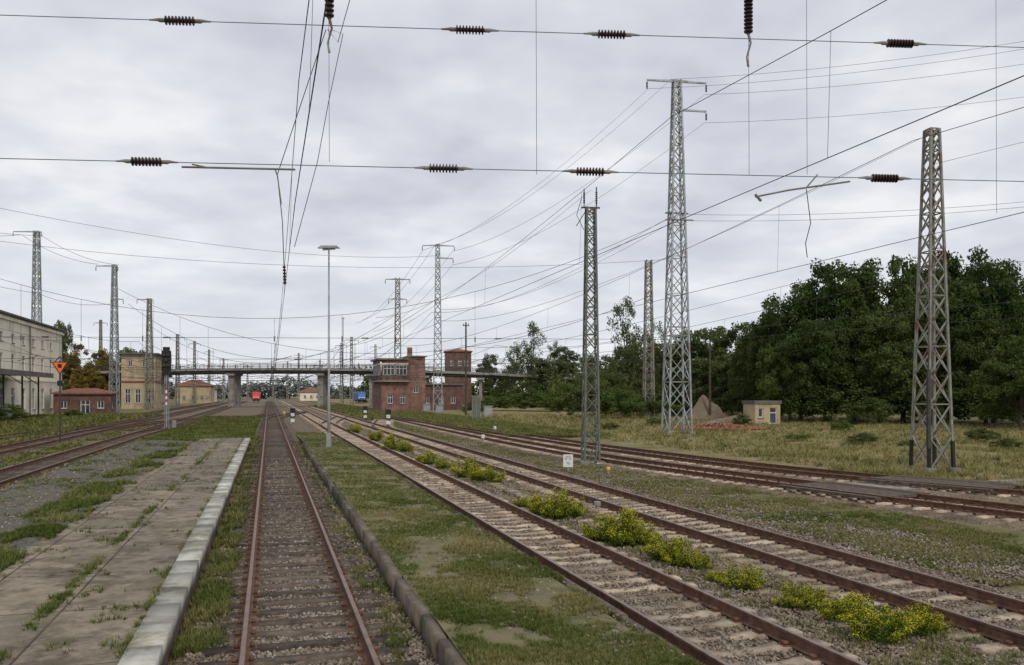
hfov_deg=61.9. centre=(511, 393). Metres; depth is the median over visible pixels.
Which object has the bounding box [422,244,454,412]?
lattice mast
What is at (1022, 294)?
deciduous tree
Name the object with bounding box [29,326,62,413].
downpipes
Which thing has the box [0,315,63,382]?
cornice
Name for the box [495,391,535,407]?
bush
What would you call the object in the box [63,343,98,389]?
autumn tree
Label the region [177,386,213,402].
walls
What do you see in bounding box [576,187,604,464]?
lattice mast
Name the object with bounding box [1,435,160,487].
grass
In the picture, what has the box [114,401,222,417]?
railway track
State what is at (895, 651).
ballast gravel
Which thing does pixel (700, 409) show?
soil mound
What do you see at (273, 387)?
lattice mast
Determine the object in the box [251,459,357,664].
grass
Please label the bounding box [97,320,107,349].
lattice mast
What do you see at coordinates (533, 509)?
yellow wildflower plant
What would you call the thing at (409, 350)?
chimney
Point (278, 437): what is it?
railway track
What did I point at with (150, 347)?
lattice mast
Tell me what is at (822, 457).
meadow grass
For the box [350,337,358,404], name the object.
lattice mast
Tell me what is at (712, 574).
yellow wildflower plant
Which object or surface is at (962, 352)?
deciduous tree
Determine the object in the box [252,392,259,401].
red locomotive
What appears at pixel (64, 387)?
hedge treeline
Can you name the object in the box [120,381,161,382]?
cornice band
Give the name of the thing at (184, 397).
window glass
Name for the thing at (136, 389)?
window frames
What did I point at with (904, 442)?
bush
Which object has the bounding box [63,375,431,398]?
distant treeline
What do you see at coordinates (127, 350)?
autumn tree
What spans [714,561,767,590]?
yellow wildflower plant
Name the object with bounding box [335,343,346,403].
lattice mast
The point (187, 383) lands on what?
roof
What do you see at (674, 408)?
bush
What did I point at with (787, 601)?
yellow wildflower plant
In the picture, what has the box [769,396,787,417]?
bush
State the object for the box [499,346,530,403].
sparse tree
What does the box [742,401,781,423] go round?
concrete hut
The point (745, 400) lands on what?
bush
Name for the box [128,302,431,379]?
cross span
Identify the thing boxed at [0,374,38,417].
canopy posts
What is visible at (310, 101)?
overhead line
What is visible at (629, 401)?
bush
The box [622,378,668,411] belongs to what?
bush
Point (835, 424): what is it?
bush
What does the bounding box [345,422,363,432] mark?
yellow wildflower plant
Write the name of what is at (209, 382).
lattice mast
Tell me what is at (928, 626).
yellow wildflower plant
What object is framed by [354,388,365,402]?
blue locomotive
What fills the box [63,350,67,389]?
autumn tree
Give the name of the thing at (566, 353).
deciduous tree
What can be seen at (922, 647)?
grass
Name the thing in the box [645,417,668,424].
bush
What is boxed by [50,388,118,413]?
red shed
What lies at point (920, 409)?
bush
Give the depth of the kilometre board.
36.78 m
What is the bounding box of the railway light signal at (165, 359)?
[161,347,175,427]
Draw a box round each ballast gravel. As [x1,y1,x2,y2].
[367,448,1023,664]
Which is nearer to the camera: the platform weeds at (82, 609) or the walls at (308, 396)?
the platform weeds at (82, 609)
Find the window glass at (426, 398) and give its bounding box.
[425,397,454,402]
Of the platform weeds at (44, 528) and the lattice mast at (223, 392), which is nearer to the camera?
the platform weeds at (44, 528)
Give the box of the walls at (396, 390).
[372,357,424,410]
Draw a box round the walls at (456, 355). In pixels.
[445,352,470,404]
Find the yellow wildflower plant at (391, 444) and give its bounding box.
[379,433,409,450]
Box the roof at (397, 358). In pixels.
[370,355,425,361]
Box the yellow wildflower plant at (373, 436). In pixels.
[367,428,384,440]
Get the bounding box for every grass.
[0,412,163,445]
[0,421,163,467]
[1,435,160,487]
[122,415,262,445]
[167,434,261,664]
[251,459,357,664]
[291,441,416,664]
[295,431,705,664]
[312,404,415,419]
[372,410,612,437]
[374,439,1022,664]
[445,412,1023,489]
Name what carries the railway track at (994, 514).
on the ground at (253, 407)
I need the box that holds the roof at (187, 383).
[174,381,215,386]
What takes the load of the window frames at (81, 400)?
in the red shed
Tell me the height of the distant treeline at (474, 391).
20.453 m
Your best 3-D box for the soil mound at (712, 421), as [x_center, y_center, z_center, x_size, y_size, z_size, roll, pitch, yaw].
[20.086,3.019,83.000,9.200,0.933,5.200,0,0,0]
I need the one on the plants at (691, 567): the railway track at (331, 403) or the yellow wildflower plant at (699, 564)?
the yellow wildflower plant at (699, 564)
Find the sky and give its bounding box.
[0,0,1023,394]
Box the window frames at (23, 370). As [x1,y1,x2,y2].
[0,331,51,408]
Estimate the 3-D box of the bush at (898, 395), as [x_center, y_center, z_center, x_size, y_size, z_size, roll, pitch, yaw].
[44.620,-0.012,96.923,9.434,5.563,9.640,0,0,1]
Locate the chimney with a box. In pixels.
[407,347,411,355]
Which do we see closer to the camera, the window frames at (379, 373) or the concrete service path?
the concrete service path
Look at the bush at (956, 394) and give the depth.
92.94 m
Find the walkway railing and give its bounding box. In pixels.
[370,375,408,380]
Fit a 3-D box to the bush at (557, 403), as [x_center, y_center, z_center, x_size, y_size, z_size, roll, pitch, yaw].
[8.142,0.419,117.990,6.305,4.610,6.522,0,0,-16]
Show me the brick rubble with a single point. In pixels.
(717, 425)
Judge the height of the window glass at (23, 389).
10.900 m
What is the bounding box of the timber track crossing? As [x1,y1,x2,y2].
[777,475,1021,499]
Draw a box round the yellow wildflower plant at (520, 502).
[511,495,531,507]
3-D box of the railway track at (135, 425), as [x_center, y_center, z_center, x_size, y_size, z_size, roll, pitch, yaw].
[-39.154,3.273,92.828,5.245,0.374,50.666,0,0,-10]
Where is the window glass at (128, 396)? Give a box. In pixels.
[126,361,149,402]
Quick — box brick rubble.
[671,422,767,430]
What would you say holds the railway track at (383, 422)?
on the ground at (253, 407)
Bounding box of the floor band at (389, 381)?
[370,380,425,382]
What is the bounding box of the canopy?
[0,368,53,377]
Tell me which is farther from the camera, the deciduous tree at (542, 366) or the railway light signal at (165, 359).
the deciduous tree at (542, 366)
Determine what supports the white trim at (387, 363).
attached to the walls at (396, 390)
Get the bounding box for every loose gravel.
[0,446,163,533]
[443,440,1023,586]
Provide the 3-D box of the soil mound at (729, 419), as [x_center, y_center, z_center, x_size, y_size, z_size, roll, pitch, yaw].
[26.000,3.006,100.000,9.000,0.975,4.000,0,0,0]
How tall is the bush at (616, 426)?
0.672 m
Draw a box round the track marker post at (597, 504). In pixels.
[594,501,600,508]
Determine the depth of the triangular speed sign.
57.01 m
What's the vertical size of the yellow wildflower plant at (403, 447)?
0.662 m
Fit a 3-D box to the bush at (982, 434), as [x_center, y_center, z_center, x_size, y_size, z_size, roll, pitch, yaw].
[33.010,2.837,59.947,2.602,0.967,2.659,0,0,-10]
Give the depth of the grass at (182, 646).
14.56 m
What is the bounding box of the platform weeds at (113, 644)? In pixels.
[4,437,243,658]
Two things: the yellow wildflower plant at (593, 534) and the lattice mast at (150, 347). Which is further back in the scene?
the lattice mast at (150, 347)
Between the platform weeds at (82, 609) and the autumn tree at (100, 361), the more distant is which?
the autumn tree at (100, 361)
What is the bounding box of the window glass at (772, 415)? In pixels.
[759,408,775,422]
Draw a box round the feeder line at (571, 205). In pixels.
[1,41,1023,358]
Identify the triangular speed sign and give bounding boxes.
[52,356,67,442]
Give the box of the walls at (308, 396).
[300,393,316,400]
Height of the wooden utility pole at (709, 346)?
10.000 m
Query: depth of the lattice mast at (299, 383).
379.55 m
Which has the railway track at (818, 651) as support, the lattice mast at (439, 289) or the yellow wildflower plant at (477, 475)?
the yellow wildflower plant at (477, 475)
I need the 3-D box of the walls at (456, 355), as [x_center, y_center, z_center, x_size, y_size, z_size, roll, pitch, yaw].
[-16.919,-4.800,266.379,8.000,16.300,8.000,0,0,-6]
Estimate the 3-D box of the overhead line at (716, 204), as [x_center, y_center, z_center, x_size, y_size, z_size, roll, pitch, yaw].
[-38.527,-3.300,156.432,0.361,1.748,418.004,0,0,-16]
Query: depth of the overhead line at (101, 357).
73.63 m
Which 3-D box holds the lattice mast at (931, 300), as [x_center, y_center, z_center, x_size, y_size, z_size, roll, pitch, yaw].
[18.500,-4.013,37.600,1.600,15.325,1.600,0,0,-11]
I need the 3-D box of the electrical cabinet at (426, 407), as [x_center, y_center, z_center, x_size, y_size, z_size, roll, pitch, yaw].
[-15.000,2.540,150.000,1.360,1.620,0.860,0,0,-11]
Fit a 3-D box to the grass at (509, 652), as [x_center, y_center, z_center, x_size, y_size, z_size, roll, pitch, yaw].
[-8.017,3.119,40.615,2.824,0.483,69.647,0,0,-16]
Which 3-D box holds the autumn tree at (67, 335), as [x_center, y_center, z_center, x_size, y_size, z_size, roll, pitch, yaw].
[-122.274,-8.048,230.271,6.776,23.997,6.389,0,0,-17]
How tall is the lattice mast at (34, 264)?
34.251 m
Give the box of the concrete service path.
[841,479,1023,489]
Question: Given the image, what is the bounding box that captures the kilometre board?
[563,454,572,471]
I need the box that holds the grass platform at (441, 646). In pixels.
[295,433,682,664]
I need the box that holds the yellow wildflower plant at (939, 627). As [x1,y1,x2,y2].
[919,611,952,633]
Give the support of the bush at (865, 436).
on the ground at (253, 407)
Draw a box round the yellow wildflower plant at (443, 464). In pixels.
[434,457,451,468]
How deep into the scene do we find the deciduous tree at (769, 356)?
99.31 m
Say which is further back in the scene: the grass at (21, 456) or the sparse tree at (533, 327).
the sparse tree at (533, 327)
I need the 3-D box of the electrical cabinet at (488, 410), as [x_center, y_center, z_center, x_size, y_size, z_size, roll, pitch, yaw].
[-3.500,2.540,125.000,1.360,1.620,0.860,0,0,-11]
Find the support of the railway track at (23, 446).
on the ground at (253, 407)
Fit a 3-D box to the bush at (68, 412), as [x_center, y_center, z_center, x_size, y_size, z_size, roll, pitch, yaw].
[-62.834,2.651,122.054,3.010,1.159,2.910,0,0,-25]
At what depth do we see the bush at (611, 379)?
129.23 m
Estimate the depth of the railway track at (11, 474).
44.71 m
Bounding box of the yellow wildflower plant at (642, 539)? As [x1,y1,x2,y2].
[626,517,661,546]
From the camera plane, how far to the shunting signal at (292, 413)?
95.61 m
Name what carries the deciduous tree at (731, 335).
on the ground at (253, 407)
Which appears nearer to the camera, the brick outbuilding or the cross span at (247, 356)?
the cross span at (247, 356)
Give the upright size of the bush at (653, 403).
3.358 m
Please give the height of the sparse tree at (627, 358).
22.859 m
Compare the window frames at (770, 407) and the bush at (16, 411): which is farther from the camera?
the bush at (16, 411)
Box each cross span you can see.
[0,0,1023,284]
[0,215,676,361]
[117,288,643,378]
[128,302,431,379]
[152,315,394,381]
[199,357,338,386]
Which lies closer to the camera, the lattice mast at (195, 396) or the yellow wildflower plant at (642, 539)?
the yellow wildflower plant at (642, 539)
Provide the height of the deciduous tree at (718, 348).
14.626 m
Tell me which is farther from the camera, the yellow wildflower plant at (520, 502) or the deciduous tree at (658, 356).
the deciduous tree at (658, 356)
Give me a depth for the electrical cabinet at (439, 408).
139.67 m
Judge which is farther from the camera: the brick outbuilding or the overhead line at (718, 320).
the brick outbuilding
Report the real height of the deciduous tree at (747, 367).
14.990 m
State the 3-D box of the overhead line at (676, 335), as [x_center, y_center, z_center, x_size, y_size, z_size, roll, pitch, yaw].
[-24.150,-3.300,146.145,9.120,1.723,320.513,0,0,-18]
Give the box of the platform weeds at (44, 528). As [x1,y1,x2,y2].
[0,437,202,572]
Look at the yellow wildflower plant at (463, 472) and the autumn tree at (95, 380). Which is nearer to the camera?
the yellow wildflower plant at (463, 472)
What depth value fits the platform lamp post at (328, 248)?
47.95 m
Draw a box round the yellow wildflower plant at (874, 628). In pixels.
[837,593,926,645]
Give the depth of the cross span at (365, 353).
134.73 m
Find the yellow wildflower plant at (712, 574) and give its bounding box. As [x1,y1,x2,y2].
[702,570,727,582]
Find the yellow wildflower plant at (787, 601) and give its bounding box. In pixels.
[771,581,813,608]
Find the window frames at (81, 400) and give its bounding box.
[61,400,112,412]
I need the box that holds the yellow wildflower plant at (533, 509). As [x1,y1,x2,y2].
[525,494,554,514]
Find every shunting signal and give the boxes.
[290,408,295,423]
[363,406,366,418]
[385,409,390,424]
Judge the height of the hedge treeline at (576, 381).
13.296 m
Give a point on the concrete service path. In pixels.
(895, 486)
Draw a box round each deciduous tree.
[475,353,511,402]
[522,358,570,407]
[548,346,580,404]
[572,355,620,387]
[599,345,639,387]
[632,350,676,387]
[648,341,708,400]
[673,326,737,397]
[680,357,726,402]
[706,321,750,413]
[706,357,752,415]
[727,308,781,400]
[748,279,845,420]
[754,340,819,421]
[782,316,876,421]
[790,257,895,420]
[814,311,954,423]
[863,254,956,421]
[884,244,1017,420]
[892,291,1000,422]
[938,306,1021,423]
[949,255,1023,422]
[964,334,1023,429]
[996,317,1023,393]
[1001,288,1023,318]
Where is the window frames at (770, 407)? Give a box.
[758,407,776,423]
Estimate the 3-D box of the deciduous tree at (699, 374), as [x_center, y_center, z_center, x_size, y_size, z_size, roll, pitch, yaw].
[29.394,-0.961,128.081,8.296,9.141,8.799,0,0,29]
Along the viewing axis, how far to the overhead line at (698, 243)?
18.61 m
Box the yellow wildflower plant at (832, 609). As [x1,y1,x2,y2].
[811,591,864,622]
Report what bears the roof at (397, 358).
on the walls at (396, 390)
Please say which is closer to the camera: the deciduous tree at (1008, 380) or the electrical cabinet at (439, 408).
the deciduous tree at (1008, 380)
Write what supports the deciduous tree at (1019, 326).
on the ground at (253, 407)
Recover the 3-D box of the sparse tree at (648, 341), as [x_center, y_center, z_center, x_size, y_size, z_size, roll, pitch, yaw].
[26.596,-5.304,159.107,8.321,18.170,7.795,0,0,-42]
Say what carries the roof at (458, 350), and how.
on the walls at (456, 355)
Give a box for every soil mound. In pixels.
[680,395,727,419]
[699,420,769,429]
[714,415,741,422]
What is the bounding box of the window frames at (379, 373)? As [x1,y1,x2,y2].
[375,365,417,402]
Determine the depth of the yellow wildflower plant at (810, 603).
13.04 m
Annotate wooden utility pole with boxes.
[463,322,468,414]
[706,343,713,414]
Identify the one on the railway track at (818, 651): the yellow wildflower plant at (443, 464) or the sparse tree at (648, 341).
the yellow wildflower plant at (443, 464)
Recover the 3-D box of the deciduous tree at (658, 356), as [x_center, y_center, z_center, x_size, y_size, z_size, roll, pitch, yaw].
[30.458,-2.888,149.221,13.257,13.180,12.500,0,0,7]
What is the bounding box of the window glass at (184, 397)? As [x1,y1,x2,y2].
[183,396,202,399]
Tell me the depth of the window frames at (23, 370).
131.49 m
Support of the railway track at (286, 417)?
on the ground at (253, 407)
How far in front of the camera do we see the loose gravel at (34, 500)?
27.09 m
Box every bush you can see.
[0,403,29,419]
[61,409,83,415]
[461,402,483,411]
[480,396,507,407]
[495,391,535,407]
[512,387,544,408]
[521,392,563,407]
[546,381,590,412]
[565,376,617,414]
[587,372,631,410]
[600,388,647,414]
[601,422,620,428]
[614,392,659,415]
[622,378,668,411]
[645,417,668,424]
[647,399,685,414]
[655,377,689,408]
[674,401,696,414]
[712,388,756,415]
[731,414,751,424]
[732,384,753,411]
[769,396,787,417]
[770,376,847,416]
[784,434,813,439]
[819,373,893,419]
[829,419,852,430]
[843,396,894,423]
[846,432,878,442]
[865,373,948,415]
[894,441,915,445]
[903,401,948,421]
[918,371,983,416]
[954,375,1023,420]
[963,427,1002,441]
[967,395,1018,422]
[988,437,1022,448]
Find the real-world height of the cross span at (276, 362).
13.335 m
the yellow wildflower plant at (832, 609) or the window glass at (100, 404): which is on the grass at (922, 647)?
the yellow wildflower plant at (832, 609)
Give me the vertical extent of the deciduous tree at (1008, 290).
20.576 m
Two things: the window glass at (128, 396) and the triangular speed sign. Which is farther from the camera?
the window glass at (128, 396)
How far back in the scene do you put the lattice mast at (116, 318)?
149.69 m
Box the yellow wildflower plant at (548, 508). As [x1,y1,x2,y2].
[531,488,577,519]
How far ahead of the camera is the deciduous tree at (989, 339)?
94.65 m
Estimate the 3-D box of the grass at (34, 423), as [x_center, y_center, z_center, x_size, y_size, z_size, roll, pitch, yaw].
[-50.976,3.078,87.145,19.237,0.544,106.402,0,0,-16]
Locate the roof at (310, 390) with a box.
[298,388,316,392]
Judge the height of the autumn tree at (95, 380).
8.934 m
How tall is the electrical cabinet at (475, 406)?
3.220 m
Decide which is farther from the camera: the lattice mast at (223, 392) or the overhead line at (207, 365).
the lattice mast at (223, 392)
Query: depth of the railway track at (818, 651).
15.08 m
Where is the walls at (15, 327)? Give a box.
[0,313,61,416]
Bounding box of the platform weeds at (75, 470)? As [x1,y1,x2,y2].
[0,439,175,518]
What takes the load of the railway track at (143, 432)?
on the ground at (253, 407)
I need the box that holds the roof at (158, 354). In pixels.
[119,352,160,355]
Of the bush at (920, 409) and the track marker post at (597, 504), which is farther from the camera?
the bush at (920, 409)
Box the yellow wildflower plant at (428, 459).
[415,449,438,464]
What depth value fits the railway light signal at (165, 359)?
79.94 m
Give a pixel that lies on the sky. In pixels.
(71, 89)
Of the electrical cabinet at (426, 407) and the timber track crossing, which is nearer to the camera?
the timber track crossing
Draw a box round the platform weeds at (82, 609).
[4,448,231,664]
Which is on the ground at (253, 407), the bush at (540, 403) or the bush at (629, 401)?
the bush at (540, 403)
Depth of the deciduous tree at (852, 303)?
102.89 m
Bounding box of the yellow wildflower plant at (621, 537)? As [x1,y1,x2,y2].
[592,504,644,547]
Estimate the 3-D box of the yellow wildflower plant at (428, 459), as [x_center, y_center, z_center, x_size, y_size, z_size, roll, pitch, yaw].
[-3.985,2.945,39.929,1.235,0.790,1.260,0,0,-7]
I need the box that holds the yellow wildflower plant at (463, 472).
[448,455,482,477]
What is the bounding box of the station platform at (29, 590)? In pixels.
[0,438,249,664]
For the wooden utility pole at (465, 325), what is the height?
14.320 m
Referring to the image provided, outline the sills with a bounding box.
[373,375,405,403]
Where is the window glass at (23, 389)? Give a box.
[0,332,50,409]
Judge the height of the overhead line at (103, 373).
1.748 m
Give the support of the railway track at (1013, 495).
on the ground at (253, 407)
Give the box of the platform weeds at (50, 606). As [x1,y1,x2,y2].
[0,439,222,663]
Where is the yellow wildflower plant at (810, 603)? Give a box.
[794,584,828,609]
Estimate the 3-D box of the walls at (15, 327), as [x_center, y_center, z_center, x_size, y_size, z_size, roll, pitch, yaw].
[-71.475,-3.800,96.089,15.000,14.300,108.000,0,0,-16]
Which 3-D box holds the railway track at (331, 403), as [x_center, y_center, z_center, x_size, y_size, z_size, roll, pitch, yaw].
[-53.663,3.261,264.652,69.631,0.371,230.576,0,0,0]
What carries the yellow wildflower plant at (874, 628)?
on the ballast gravel at (895, 651)
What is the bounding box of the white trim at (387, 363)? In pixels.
[373,363,407,366]
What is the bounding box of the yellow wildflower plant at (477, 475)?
[466,466,486,481]
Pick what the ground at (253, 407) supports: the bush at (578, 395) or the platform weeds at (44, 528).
the bush at (578, 395)
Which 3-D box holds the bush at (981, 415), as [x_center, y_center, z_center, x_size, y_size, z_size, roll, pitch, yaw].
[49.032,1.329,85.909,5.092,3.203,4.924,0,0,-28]
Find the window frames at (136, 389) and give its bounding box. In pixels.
[125,361,158,402]
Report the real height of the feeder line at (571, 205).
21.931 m
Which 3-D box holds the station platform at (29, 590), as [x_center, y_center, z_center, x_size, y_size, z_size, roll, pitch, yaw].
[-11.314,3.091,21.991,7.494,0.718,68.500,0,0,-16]
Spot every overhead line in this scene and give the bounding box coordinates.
[0,313,243,387]
[0,336,224,386]
[0,340,218,387]
[142,340,270,385]
[270,0,327,386]
[284,0,1023,387]
[294,107,1023,387]
[315,261,1023,386]
[391,283,1015,375]
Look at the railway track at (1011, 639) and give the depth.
17.29 m
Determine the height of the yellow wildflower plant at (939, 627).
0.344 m
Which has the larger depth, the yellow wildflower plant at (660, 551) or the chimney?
the chimney
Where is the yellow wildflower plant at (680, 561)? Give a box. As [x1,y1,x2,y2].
[663,534,699,568]
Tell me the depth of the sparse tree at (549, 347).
239.63 m
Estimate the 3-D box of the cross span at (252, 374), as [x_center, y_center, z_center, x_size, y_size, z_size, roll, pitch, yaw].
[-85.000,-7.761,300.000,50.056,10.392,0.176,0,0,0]
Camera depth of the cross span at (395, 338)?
70.26 m
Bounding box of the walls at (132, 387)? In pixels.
[121,354,161,408]
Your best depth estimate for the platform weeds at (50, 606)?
12.45 m
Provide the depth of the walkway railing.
165.02 m
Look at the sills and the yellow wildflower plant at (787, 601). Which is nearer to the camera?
the yellow wildflower plant at (787, 601)
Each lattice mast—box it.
[13,230,41,322]
[95,265,123,412]
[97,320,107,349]
[137,298,154,408]
[175,334,179,405]
[188,341,200,403]
[208,349,210,383]
[219,359,224,400]
[246,374,248,399]
[272,367,273,398]
[286,362,288,399]
[297,353,299,400]
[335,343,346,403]
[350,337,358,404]
[385,278,409,357]
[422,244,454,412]
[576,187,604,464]
[642,259,655,417]
[646,79,706,434]
[904,127,960,471]
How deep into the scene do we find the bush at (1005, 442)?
51.73 m
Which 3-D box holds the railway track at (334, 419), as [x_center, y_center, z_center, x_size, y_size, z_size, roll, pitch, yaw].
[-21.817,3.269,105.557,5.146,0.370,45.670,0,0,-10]
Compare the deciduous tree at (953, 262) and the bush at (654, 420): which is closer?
the bush at (654, 420)
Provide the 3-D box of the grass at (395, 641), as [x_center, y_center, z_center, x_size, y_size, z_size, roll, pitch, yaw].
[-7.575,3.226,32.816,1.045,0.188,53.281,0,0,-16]
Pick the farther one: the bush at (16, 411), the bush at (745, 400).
the bush at (745, 400)
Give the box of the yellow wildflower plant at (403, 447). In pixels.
[396,441,415,451]
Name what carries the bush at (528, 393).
on the ground at (253, 407)
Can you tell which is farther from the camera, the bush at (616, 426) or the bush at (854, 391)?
the bush at (854, 391)
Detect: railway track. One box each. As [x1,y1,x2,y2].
[0,401,249,488]
[0,402,227,463]
[0,417,171,441]
[68,416,200,434]
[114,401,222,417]
[116,413,281,436]
[167,401,431,664]
[261,411,310,420]
[278,401,903,664]
[288,400,1023,664]
[301,401,1023,530]
[309,415,349,428]
[313,401,391,411]
[368,414,399,431]
[391,415,1023,503]
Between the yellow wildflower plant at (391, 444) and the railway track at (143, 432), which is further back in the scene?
the railway track at (143, 432)
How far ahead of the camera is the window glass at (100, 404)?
139.45 m
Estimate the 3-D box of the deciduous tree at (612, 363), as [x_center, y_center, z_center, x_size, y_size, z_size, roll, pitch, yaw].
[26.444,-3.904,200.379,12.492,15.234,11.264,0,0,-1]
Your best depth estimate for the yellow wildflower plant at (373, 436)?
60.10 m
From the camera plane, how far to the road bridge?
216.80 m
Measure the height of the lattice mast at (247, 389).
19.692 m
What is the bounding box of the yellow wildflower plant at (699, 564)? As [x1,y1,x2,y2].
[690,552,715,571]
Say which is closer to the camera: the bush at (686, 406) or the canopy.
the canopy
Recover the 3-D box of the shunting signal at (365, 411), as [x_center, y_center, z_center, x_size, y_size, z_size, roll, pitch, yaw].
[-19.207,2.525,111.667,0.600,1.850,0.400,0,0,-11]
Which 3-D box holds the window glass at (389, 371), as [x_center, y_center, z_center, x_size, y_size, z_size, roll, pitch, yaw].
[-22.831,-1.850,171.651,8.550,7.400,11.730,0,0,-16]
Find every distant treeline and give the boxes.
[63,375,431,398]
[352,363,603,401]
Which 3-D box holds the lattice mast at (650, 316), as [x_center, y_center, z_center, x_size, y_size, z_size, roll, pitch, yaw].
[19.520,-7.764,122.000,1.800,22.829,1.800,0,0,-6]
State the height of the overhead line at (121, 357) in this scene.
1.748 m
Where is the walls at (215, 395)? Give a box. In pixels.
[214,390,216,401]
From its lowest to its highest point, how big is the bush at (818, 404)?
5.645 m
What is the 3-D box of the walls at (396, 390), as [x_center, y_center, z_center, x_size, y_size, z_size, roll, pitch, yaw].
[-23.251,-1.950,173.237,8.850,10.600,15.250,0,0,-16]
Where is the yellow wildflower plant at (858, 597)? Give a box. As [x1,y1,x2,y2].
[843,591,874,615]
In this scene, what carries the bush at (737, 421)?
on the ground at (253, 407)
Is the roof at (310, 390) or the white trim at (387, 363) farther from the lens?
the roof at (310, 390)
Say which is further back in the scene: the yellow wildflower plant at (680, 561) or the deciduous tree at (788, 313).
the deciduous tree at (788, 313)
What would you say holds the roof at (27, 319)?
on the walls at (15, 327)
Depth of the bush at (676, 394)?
137.00 m
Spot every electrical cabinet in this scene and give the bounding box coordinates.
[423,404,429,411]
[435,404,443,413]
[471,396,480,418]
[483,406,492,416]
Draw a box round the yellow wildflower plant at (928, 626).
[885,602,943,636]
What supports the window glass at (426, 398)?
in the brick outbuilding
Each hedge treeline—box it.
[63,384,120,405]
[538,355,974,414]
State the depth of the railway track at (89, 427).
78.34 m
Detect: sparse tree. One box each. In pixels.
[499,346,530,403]
[508,320,546,394]
[546,340,561,366]
[603,295,650,385]
[633,319,675,390]
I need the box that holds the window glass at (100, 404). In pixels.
[61,401,103,412]
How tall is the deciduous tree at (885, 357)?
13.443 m
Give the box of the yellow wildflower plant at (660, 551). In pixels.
[639,533,685,561]
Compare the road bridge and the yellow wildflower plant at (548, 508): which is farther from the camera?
the road bridge
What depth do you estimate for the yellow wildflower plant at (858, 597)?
12.72 m
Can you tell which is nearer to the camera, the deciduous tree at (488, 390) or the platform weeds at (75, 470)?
the platform weeds at (75, 470)
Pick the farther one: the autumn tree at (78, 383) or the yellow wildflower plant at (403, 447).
the autumn tree at (78, 383)
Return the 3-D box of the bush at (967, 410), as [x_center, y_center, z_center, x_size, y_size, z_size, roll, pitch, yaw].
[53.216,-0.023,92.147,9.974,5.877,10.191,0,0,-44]
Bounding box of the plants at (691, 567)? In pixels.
[384,441,962,664]
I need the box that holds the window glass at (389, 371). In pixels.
[384,366,417,402]
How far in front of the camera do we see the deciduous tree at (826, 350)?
97.25 m
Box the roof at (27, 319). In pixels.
[0,310,66,331]
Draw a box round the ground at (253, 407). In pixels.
[1,395,1023,664]
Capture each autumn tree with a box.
[53,319,73,386]
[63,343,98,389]
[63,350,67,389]
[65,374,83,388]
[81,369,110,390]
[91,348,120,390]
[113,347,144,392]
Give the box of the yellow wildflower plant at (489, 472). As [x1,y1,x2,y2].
[480,464,507,482]
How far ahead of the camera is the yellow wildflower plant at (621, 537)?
18.47 m
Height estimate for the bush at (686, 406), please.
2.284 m
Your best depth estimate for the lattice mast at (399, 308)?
167.49 m
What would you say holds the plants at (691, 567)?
on the ground at (253, 407)
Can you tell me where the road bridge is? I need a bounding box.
[63,363,578,406]
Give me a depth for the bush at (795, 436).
61.77 m
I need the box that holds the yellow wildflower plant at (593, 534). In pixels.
[577,511,619,541]
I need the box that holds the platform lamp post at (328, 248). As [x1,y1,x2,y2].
[318,245,339,447]
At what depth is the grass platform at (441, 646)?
13.70 m
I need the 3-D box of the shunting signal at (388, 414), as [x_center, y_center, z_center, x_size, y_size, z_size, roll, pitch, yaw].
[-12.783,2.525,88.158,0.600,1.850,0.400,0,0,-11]
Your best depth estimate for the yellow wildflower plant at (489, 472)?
31.75 m
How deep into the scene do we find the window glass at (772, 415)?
94.73 m
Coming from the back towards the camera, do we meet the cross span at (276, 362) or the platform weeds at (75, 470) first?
the cross span at (276, 362)
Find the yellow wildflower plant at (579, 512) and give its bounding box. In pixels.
[559,496,590,517]
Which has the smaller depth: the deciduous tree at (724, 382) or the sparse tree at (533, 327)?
the deciduous tree at (724, 382)
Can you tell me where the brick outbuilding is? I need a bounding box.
[425,383,463,409]
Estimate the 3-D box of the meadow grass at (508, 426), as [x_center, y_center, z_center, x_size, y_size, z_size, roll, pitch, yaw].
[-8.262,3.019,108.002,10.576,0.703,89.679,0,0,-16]
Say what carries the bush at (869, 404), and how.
on the ground at (253, 407)
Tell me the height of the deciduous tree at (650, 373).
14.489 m
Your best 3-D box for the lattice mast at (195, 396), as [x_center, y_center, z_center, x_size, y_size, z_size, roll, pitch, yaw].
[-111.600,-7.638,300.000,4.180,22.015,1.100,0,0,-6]
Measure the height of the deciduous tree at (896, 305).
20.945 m
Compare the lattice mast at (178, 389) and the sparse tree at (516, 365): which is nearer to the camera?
the lattice mast at (178, 389)
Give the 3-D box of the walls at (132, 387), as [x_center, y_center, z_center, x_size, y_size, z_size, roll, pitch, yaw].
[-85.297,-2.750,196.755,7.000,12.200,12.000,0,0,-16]
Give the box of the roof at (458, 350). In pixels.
[444,349,472,352]
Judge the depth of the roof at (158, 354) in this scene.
190.40 m
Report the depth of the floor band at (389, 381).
164.90 m

